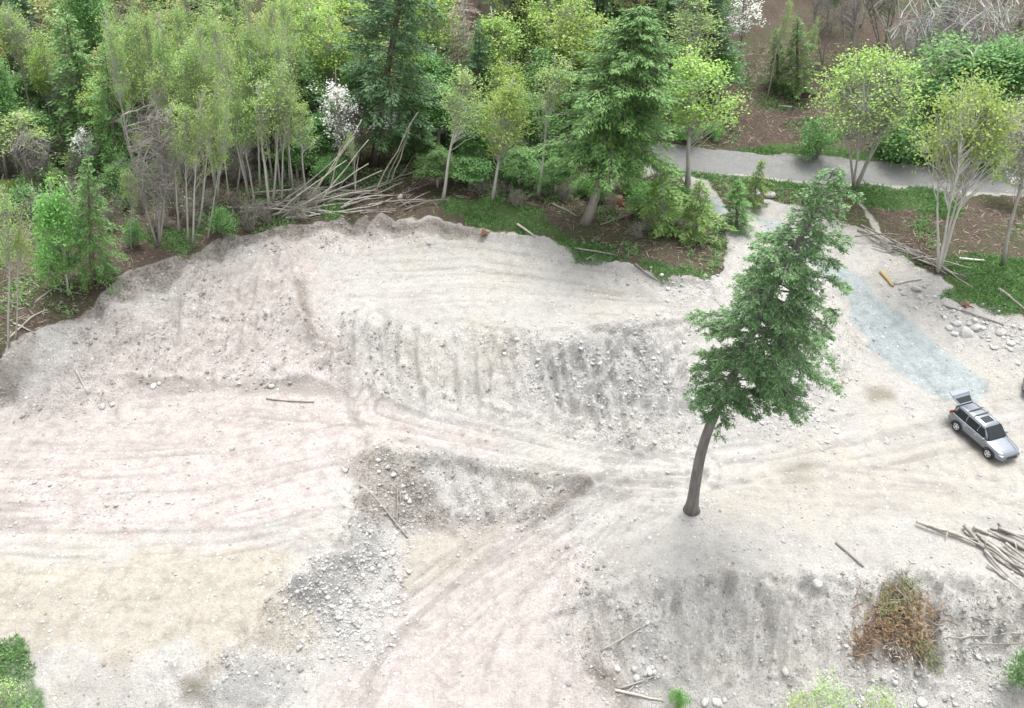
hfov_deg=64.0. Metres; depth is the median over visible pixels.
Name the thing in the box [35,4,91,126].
alder tree
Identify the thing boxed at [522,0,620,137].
maple tree
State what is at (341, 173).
pole
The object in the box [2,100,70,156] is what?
broadleaf tree
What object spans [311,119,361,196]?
pole
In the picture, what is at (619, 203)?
stump
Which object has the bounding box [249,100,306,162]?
broadleaf tree
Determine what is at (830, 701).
sapling
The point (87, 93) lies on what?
maple tree
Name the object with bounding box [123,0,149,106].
alder tree
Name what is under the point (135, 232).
shrub
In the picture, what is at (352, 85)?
broadleaf tree
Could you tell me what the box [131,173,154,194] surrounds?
shrub
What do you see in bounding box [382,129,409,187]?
pole
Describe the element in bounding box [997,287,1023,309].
stick
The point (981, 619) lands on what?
stick
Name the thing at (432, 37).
maple tree
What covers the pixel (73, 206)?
bare shrub
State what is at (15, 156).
shrub
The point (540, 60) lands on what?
broadleaf tree
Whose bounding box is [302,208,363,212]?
pole
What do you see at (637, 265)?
stick
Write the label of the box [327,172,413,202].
pole
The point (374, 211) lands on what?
branch
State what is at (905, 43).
bare tree
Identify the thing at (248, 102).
alder tree
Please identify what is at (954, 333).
rock
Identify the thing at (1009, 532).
pole
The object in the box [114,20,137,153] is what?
alder tree
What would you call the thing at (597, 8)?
cedar tree
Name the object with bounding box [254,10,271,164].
alder tree
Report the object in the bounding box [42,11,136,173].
cedar tree
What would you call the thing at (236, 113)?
alder tree
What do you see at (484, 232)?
stump
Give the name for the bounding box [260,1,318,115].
maple tree
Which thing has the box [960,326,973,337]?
rock
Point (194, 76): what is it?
alder tree
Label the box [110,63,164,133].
maple tree
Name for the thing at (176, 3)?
maple tree
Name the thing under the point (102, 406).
rock
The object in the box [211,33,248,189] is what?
alder tree
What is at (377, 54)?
maple tree
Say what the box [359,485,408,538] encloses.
stick
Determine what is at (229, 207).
pole
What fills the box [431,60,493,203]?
alder tree
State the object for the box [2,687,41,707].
shrub
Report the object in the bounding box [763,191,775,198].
rock
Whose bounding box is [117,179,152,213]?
bare shrub
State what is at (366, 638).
rock
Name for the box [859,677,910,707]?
sapling
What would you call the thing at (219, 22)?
maple tree
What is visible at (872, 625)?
dead branch
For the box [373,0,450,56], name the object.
broadleaf tree
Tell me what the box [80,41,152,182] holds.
cedar tree
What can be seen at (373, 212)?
branch
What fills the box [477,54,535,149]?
maple tree
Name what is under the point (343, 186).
pole
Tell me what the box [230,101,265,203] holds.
alder tree
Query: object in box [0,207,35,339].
alder tree
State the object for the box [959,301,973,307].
stump
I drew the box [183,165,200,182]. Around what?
bare shrub
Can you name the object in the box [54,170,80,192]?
bare shrub
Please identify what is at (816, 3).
bare tree
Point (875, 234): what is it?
branch
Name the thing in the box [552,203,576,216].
stick
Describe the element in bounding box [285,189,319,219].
bare shrub
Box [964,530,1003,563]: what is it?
pole
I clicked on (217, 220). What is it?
shrub
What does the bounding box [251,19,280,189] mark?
alder tree
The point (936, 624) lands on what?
stick
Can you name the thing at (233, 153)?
bare tree
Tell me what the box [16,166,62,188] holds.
shrub
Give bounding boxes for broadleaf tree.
[0,0,31,74]
[0,52,24,178]
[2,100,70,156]
[5,66,60,120]
[46,0,120,78]
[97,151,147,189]
[213,0,246,45]
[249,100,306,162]
[272,125,323,179]
[283,47,333,127]
[300,98,354,157]
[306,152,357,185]
[336,39,387,154]
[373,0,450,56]
[393,68,468,149]
[396,45,464,133]
[410,145,457,187]
[436,149,496,185]
[446,101,514,158]
[494,144,546,187]
[499,89,568,158]
[506,0,535,70]
[514,40,573,133]
[525,0,575,32]
[531,154,575,193]
[679,0,736,21]
[698,38,749,103]
[820,0,846,32]
[885,23,1023,129]
[973,28,1023,123]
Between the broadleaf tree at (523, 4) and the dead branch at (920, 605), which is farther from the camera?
the broadleaf tree at (523, 4)
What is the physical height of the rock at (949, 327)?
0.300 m
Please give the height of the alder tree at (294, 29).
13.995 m
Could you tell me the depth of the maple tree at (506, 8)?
79.58 m
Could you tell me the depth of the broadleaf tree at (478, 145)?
68.46 m
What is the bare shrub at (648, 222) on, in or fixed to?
on the ground at (380, 418)
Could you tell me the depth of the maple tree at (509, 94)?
63.58 m
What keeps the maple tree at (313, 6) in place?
on the ground at (380, 418)
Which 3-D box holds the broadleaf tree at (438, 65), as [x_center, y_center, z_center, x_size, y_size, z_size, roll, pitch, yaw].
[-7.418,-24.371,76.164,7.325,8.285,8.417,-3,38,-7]
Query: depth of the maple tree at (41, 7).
76.48 m
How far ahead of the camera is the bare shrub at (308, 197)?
64.89 m
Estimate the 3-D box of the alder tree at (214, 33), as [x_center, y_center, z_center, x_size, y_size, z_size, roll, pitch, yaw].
[-21.099,-18.062,61.839,2.813,14.515,2.879,-9,40,-13]
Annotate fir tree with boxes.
[0,0,49,72]
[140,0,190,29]
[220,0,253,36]
[313,0,452,167]
[359,0,401,64]
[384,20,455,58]
[456,20,506,134]
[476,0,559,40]
[521,4,707,225]
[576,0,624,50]
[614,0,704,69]
[683,166,865,516]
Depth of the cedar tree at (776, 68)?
80.97 m
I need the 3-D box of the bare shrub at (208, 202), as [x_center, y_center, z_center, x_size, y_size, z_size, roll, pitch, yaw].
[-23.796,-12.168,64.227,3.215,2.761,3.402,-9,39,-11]
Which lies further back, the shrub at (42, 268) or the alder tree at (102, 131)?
the alder tree at (102, 131)
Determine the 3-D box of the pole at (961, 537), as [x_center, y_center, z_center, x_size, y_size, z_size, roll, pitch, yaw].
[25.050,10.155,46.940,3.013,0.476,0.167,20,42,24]
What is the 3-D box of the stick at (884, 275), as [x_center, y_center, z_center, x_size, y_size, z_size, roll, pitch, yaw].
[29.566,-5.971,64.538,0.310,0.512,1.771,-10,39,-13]
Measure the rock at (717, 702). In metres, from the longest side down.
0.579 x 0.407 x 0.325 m
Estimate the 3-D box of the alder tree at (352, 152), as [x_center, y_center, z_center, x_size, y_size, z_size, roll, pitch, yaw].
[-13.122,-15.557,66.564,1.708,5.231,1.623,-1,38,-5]
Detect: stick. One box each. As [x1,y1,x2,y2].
[10,309,46,338]
[12,322,35,333]
[34,288,52,302]
[53,288,81,293]
[76,370,87,393]
[266,398,313,401]
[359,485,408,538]
[396,477,398,519]
[398,479,402,516]
[516,223,535,236]
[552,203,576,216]
[575,247,617,255]
[599,654,605,678]
[600,212,634,224]
[600,627,640,651]
[614,685,663,701]
[618,676,653,688]
[634,263,656,280]
[835,542,863,566]
[879,270,893,286]
[894,278,921,284]
[925,618,950,629]
[925,625,1023,642]
[942,304,1003,325]
[959,257,984,260]
[961,616,1023,628]
[970,641,1023,644]
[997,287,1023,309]
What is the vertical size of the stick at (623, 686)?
0.437 m
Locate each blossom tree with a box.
[66,123,104,175]
[302,69,361,180]
[724,0,769,63]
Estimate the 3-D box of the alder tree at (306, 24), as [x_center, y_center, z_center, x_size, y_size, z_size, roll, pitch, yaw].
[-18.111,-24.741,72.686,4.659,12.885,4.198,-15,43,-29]
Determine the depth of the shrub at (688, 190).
68.93 m
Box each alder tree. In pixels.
[0,2,36,109]
[0,107,56,185]
[0,181,22,347]
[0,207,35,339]
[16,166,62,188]
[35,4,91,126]
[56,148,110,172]
[80,111,136,154]
[90,1,147,156]
[96,22,138,167]
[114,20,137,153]
[116,169,139,249]
[119,1,155,157]
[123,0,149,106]
[126,11,172,158]
[128,50,185,159]
[134,17,173,128]
[139,58,185,194]
[142,0,185,176]
[144,0,178,10]
[144,0,181,186]
[149,0,224,127]
[151,26,175,93]
[156,98,191,233]
[167,4,200,169]
[167,100,208,241]
[170,34,207,190]
[175,37,218,185]
[178,30,208,186]
[178,83,222,243]
[180,60,216,194]
[187,13,219,191]
[188,25,216,177]
[188,71,234,228]
[191,1,226,161]
[202,12,249,198]
[202,38,237,172]
[205,0,237,162]
[205,75,247,204]
[207,95,234,237]
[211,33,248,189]
[211,100,236,203]
[214,64,290,164]
[214,112,267,173]
[215,22,231,150]
[222,0,248,81]
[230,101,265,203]
[231,89,257,196]
[234,17,264,189]
[235,0,273,183]
[237,45,273,193]
[237,76,290,205]
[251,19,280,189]
[253,32,273,158]
[254,0,285,174]
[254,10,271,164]
[256,57,299,203]
[259,36,285,179]
[264,36,297,196]
[264,81,308,166]
[266,22,302,184]
[270,0,299,132]
[270,80,303,201]
[276,11,300,152]
[284,0,306,123]
[289,101,323,191]
[293,0,326,71]
[341,131,359,188]
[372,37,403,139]
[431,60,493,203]
[524,51,576,196]
[659,0,728,124]
[767,0,796,96]
[802,14,820,87]
[940,106,976,210]
[994,94,1023,265]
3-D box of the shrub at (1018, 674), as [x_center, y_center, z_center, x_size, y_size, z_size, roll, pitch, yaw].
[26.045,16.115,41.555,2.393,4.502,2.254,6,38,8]
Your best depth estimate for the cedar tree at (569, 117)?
72.47 m
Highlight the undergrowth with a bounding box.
[0,73,1023,314]
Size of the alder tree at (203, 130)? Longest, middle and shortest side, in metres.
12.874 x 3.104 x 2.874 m
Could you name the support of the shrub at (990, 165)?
on the ground at (380, 418)
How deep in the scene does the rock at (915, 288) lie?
63.30 m
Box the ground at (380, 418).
[0,0,1023,707]
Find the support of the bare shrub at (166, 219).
on the ground at (380, 418)
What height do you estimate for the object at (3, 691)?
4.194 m
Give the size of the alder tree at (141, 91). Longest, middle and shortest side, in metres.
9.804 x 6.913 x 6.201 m
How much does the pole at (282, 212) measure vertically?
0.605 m
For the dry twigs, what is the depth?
51.15 m
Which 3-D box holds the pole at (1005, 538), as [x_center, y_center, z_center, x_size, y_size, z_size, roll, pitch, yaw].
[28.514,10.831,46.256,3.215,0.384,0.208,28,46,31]
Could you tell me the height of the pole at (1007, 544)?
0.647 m
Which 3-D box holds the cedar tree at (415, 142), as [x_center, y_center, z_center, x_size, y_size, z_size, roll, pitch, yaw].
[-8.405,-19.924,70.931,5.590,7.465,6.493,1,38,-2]
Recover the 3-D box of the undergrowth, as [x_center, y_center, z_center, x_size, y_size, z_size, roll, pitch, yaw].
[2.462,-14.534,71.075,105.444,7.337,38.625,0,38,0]
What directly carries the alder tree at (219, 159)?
on the ground at (380, 418)
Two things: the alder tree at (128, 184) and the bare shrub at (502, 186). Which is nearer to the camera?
the alder tree at (128, 184)
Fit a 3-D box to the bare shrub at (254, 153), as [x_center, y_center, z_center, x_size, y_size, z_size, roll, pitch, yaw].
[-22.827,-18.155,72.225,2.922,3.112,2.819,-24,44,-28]
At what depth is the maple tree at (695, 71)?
66.16 m
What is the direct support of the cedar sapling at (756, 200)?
on the ground at (380, 418)
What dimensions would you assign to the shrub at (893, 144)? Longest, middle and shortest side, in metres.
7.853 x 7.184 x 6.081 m
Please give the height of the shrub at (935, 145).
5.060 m
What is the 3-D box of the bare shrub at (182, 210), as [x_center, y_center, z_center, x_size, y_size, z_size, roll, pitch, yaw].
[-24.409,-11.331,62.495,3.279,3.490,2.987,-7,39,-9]
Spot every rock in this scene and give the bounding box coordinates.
[99,403,105,409]
[150,383,156,388]
[318,654,323,659]
[338,605,344,612]
[363,635,369,641]
[389,549,394,555]
[631,666,637,672]
[633,674,639,681]
[646,667,652,675]
[701,698,707,706]
[712,698,722,706]
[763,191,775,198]
[782,666,788,675]
[812,579,822,588]
[911,286,921,290]
[917,697,926,707]
[945,325,952,330]
[950,331,958,335]
[952,320,960,326]
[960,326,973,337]
[970,324,980,331]
[995,328,1006,336]
[1006,341,1014,345]
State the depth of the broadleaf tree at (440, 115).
71.03 m
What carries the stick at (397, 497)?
on the ground at (380, 418)
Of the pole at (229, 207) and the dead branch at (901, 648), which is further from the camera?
the pole at (229, 207)
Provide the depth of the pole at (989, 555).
45.36 m
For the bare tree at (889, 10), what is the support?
on the ground at (380, 418)
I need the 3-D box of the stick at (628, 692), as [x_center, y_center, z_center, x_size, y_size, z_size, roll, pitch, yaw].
[6.617,17.559,42.594,2.572,0.380,0.520,6,38,8]
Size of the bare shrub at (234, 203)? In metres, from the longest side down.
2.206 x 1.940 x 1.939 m
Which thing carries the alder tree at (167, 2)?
on the ground at (380, 418)
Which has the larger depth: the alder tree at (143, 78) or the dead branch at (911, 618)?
the alder tree at (143, 78)
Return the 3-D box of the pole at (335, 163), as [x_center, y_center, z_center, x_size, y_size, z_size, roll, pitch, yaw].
[-14.435,-14.588,65.163,4.520,5.275,0.202,-11,39,-13]
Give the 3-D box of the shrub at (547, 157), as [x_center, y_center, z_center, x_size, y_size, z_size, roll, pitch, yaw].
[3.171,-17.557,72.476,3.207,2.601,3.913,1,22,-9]
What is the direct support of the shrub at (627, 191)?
on the ground at (380, 418)
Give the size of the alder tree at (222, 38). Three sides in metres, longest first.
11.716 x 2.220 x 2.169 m
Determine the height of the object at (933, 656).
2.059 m
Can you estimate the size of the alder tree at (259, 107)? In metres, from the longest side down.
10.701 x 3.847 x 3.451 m
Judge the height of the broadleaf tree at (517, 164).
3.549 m
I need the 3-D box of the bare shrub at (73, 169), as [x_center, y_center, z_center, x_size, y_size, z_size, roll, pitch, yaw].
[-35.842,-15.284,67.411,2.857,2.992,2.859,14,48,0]
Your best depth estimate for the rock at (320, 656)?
43.21 m
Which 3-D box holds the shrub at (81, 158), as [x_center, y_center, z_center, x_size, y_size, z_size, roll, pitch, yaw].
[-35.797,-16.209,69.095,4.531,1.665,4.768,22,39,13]
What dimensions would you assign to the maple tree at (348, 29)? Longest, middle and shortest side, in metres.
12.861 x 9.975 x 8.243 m
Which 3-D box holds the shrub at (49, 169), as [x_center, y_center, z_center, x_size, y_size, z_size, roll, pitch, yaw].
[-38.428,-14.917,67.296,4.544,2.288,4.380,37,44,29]
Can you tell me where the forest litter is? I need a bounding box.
[0,41,1023,348]
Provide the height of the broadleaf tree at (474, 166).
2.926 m
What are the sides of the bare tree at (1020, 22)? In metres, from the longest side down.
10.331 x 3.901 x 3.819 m
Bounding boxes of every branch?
[355,206,391,212]
[360,206,395,213]
[364,208,395,209]
[376,199,422,206]
[399,191,430,206]
[401,180,436,193]
[403,199,448,206]
[404,200,432,210]
[841,610,907,668]
[842,583,913,648]
[854,233,898,236]
[856,560,931,630]
[857,229,914,255]
[860,224,925,254]
[861,230,904,248]
[865,228,897,252]
[866,610,943,661]
[871,575,943,661]
[871,616,935,676]
[872,245,920,258]
[890,578,947,630]
[895,240,946,273]
[897,250,929,260]
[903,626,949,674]
[905,249,962,277]
[911,254,936,258]
[916,258,965,276]
[917,250,972,287]
[928,258,970,267]
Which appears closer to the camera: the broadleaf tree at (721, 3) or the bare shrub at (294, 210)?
the bare shrub at (294, 210)
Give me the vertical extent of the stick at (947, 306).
0.374 m
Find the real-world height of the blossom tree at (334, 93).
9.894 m
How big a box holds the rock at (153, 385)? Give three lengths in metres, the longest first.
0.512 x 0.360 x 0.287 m
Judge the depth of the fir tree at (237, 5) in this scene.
81.83 m
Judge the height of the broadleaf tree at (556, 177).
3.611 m
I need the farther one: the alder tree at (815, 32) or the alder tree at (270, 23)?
the alder tree at (815, 32)
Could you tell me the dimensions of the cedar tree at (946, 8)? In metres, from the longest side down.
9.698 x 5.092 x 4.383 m
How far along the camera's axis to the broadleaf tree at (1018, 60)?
71.67 m
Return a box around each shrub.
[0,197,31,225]
[1,176,48,217]
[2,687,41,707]
[3,139,35,166]
[5,151,51,171]
[12,179,53,218]
[24,227,88,299]
[40,179,72,210]
[41,136,68,163]
[52,110,73,141]
[53,101,81,122]
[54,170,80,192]
[55,146,90,179]
[66,198,84,218]
[67,189,96,227]
[73,175,105,200]
[91,148,120,168]
[94,180,129,230]
[96,171,113,192]
[101,181,135,211]
[102,141,133,155]
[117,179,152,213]
[117,212,146,248]
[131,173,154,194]
[137,204,174,234]
[139,148,180,191]
[140,155,178,187]
[145,205,172,226]
[152,175,189,213]
[167,186,211,223]
[168,172,188,201]
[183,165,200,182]
[183,182,200,207]
[184,164,208,198]
[188,177,227,210]
[203,203,241,240]
[204,132,216,156]
[222,189,243,212]
[226,154,250,186]
[229,192,265,232]
[231,150,260,183]
[246,142,260,160]
[248,193,277,228]
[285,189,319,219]
[287,171,312,201]
[291,124,319,167]
[303,182,323,207]
[387,120,412,149]
[440,124,464,152]
[456,144,474,158]
[467,177,489,193]
[486,145,507,162]
[489,178,512,194]
[492,160,514,181]
[494,143,524,160]
[503,181,534,205]
[532,166,561,187]
[533,142,561,163]
[554,176,582,199]
[568,172,607,197]
[575,168,593,180]
[587,183,617,203]
[603,187,619,209]
[605,174,625,192]
[616,175,646,196]
[623,175,662,204]
[623,190,649,217]
[625,217,644,237]
[628,163,650,177]
[635,207,655,231]
[649,167,674,182]
[659,182,686,211]
[668,128,702,142]
[668,683,693,707]
[673,206,690,227]
[677,179,693,201]
[692,197,713,216]
[702,119,723,140]
[790,112,844,163]
[865,105,945,170]
[917,118,953,171]
[974,114,1020,176]
[997,645,1023,694]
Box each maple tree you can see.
[0,33,8,84]
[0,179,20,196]
[18,0,126,90]
[20,23,61,147]
[73,70,136,126]
[78,43,117,90]
[95,27,153,76]
[101,0,165,32]
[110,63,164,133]
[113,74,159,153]
[116,124,156,170]
[142,0,197,82]
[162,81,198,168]
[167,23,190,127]
[191,14,248,83]
[234,0,309,55]
[252,0,357,107]
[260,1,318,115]
[275,0,354,114]
[291,1,362,142]
[308,0,377,75]
[365,32,390,86]
[389,0,469,56]
[397,40,433,132]
[444,0,461,46]
[454,5,534,90]
[470,67,535,199]
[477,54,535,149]
[485,0,530,65]
[506,0,578,62]
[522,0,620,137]
[565,14,632,97]
[608,0,650,20]
[655,37,751,186]
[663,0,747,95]
[801,39,943,187]
[897,61,1023,272]
[990,145,1023,204]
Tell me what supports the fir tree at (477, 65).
on the ground at (380, 418)
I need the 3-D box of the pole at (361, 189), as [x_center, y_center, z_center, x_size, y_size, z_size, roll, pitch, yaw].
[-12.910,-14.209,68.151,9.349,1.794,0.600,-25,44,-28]
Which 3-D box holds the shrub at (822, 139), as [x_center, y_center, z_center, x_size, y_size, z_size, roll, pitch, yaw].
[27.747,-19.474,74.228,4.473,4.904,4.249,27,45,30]
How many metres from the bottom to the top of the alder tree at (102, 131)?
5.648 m
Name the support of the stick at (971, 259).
on the ground at (380, 418)
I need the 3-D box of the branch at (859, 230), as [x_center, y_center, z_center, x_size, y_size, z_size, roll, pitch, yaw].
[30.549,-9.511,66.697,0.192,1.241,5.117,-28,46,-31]
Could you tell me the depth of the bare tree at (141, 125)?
66.65 m
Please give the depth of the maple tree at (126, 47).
73.71 m
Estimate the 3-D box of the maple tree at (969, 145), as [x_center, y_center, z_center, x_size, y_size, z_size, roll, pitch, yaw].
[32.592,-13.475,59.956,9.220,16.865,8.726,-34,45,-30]
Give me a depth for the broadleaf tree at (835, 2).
88.67 m
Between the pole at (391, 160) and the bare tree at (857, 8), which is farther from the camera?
the bare tree at (857, 8)
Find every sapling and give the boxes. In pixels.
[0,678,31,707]
[24,168,93,295]
[626,162,690,240]
[669,179,737,247]
[740,159,773,211]
[779,686,821,707]
[799,665,859,707]
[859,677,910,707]
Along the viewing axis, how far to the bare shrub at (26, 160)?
67.94 m
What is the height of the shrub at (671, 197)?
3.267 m
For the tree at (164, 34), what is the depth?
71.02 m
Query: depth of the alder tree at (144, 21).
62.06 m
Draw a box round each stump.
[478,229,491,237]
[604,195,627,211]
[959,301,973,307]
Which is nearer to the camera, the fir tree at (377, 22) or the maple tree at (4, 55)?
the maple tree at (4, 55)
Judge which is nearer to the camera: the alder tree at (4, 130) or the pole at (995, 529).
the pole at (995, 529)
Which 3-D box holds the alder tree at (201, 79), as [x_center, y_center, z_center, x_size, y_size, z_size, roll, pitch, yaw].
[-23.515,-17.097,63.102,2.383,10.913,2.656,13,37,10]
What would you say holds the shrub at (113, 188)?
on the ground at (380, 418)
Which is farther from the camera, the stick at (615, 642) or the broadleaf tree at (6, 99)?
the broadleaf tree at (6, 99)
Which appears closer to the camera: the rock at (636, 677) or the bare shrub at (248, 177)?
the rock at (636, 677)
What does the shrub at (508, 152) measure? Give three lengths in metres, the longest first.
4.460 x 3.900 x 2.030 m
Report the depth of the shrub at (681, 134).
76.26 m
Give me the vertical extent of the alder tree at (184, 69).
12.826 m
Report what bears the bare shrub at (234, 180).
on the ground at (380, 418)
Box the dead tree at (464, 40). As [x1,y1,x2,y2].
[433,0,494,94]
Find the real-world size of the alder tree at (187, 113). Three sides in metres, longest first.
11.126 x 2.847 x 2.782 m
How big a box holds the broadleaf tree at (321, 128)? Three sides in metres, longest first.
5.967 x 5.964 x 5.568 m
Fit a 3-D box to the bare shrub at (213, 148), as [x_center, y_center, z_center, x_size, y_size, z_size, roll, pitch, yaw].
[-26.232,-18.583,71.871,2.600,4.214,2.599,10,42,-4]
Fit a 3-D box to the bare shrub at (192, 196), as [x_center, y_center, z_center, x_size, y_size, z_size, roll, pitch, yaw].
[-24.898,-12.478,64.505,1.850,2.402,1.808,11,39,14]
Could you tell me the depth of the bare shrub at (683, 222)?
66.02 m
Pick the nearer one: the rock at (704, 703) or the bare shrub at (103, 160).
the rock at (704, 703)
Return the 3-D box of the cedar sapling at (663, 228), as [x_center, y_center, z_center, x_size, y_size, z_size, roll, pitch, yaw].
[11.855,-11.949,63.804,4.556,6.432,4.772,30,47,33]
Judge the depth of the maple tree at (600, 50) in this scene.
72.99 m
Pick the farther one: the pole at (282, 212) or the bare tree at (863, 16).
the bare tree at (863, 16)
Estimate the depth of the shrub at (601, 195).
68.16 m
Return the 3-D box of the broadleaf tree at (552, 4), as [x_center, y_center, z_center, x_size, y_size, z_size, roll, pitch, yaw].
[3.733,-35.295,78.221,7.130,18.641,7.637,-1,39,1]
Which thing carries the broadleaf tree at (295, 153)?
on the ground at (380, 418)
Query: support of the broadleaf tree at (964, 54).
on the ground at (380, 418)
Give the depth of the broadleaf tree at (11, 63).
72.81 m
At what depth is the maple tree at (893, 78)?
66.43 m
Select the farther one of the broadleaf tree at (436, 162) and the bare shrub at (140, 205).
the broadleaf tree at (436, 162)
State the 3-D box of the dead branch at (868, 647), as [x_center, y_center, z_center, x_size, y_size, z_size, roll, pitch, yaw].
[19.250,15.094,43.845,4.494,1.643,2.533,-26,45,-30]
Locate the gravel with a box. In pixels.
[0,216,1023,707]
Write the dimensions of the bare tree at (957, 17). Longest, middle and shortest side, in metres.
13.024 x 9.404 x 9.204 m
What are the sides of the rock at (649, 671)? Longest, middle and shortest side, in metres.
0.523 x 0.368 x 0.294 m
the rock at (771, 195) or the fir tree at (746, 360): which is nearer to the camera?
the fir tree at (746, 360)
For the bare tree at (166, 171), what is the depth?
57.31 m
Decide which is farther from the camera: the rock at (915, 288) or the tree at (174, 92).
the tree at (174, 92)
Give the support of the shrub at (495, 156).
on the ground at (380, 418)
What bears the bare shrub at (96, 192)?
on the ground at (380, 418)
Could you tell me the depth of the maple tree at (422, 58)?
72.74 m
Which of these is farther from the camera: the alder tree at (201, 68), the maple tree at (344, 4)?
the maple tree at (344, 4)
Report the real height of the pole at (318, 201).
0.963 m
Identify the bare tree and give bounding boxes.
[1,120,60,188]
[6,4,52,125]
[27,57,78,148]
[102,86,202,247]
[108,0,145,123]
[122,101,164,171]
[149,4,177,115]
[155,143,191,184]
[210,90,253,169]
[214,136,257,178]
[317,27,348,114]
[333,89,370,169]
[338,29,360,124]
[802,0,850,64]
[824,0,870,67]
[859,0,869,27]
[862,0,902,53]
[873,0,962,86]
[895,0,1003,97]
[937,0,1023,53]
[991,0,1007,37]
[1018,0,1023,25]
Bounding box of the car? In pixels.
[948,388,1019,461]
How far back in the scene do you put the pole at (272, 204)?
65.23 m
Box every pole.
[227,206,320,214]
[249,192,325,205]
[255,187,367,193]
[265,202,344,216]
[271,153,341,210]
[272,189,378,215]
[273,160,346,216]
[273,195,339,214]
[279,163,368,218]
[286,203,381,218]
[296,194,388,211]
[298,170,381,203]
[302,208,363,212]
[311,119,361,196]
[312,136,354,197]
[318,139,368,203]
[320,176,404,199]
[327,146,341,195]
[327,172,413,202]
[330,194,391,199]
[340,182,402,208]
[344,152,415,204]
[354,157,358,189]
[371,112,417,197]
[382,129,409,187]
[389,123,411,185]
[916,520,978,544]
[941,531,978,540]
[962,524,991,553]
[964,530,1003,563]
[973,526,1022,549]
[975,532,1023,563]
[978,542,1023,575]
[980,537,1023,573]
[983,549,1008,577]
[985,545,1023,569]
[987,529,1023,549]
[987,563,1023,591]
[990,527,1023,536]
[998,526,1023,539]
[1004,539,1023,557]
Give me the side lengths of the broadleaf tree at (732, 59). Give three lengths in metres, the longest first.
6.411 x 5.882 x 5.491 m
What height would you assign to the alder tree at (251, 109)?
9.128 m
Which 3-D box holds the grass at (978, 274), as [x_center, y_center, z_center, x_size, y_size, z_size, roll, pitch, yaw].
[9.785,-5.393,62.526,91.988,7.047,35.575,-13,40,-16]
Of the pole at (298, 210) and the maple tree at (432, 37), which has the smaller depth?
the pole at (298, 210)
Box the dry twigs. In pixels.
[1,217,647,707]
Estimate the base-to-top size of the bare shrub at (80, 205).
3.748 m
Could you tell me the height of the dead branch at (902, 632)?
1.896 m
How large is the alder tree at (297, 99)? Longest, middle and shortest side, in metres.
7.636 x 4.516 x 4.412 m
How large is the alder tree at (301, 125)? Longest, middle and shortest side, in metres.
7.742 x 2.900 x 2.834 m
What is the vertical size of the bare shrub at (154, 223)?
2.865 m
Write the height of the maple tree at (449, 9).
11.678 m
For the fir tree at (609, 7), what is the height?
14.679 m
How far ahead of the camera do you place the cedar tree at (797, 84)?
79.81 m
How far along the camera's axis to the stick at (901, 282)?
64.17 m
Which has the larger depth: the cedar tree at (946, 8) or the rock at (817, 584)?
the cedar tree at (946, 8)
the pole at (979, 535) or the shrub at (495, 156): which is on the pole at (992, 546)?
the pole at (979, 535)
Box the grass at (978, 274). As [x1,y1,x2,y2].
[0,144,1023,705]
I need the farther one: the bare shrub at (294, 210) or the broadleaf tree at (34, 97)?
the broadleaf tree at (34, 97)
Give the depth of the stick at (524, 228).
65.30 m
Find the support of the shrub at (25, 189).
on the ground at (380, 418)
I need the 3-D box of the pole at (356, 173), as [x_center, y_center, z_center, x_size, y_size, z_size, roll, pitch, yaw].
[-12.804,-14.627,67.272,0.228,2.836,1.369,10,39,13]
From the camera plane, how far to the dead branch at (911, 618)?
44.14 m
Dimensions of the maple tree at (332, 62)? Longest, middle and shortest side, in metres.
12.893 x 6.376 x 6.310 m
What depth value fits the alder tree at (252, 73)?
60.62 m
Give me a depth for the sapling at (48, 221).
53.27 m
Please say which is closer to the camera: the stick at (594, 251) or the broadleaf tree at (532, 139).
the stick at (594, 251)
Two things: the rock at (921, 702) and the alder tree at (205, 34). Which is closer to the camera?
the rock at (921, 702)
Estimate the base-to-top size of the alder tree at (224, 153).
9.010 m
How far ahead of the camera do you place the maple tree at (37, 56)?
67.61 m
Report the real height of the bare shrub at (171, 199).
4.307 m
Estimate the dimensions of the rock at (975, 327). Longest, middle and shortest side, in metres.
0.811 x 0.611 x 0.484 m
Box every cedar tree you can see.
[5,0,41,16]
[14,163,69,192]
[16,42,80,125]
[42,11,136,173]
[62,155,128,295]
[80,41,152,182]
[174,0,209,13]
[386,83,445,175]
[550,76,592,149]
[562,0,604,120]
[583,0,615,28]
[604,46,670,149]
[640,0,672,122]
[715,179,758,237]
[759,27,792,94]
[771,17,822,98]
[915,0,952,38]
[926,0,964,20]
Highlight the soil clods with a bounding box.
[0,218,1023,707]
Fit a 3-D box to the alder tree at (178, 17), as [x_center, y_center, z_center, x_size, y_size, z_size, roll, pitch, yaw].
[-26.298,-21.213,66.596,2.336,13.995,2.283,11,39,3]
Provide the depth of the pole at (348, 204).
66.91 m
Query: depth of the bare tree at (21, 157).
64.48 m
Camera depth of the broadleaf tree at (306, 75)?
68.90 m
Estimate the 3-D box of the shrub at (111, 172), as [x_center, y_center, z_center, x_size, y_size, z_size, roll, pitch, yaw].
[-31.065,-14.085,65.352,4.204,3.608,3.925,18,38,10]
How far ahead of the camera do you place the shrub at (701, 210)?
67.82 m
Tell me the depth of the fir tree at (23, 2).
78.56 m
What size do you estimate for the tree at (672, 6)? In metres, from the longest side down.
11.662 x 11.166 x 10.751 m

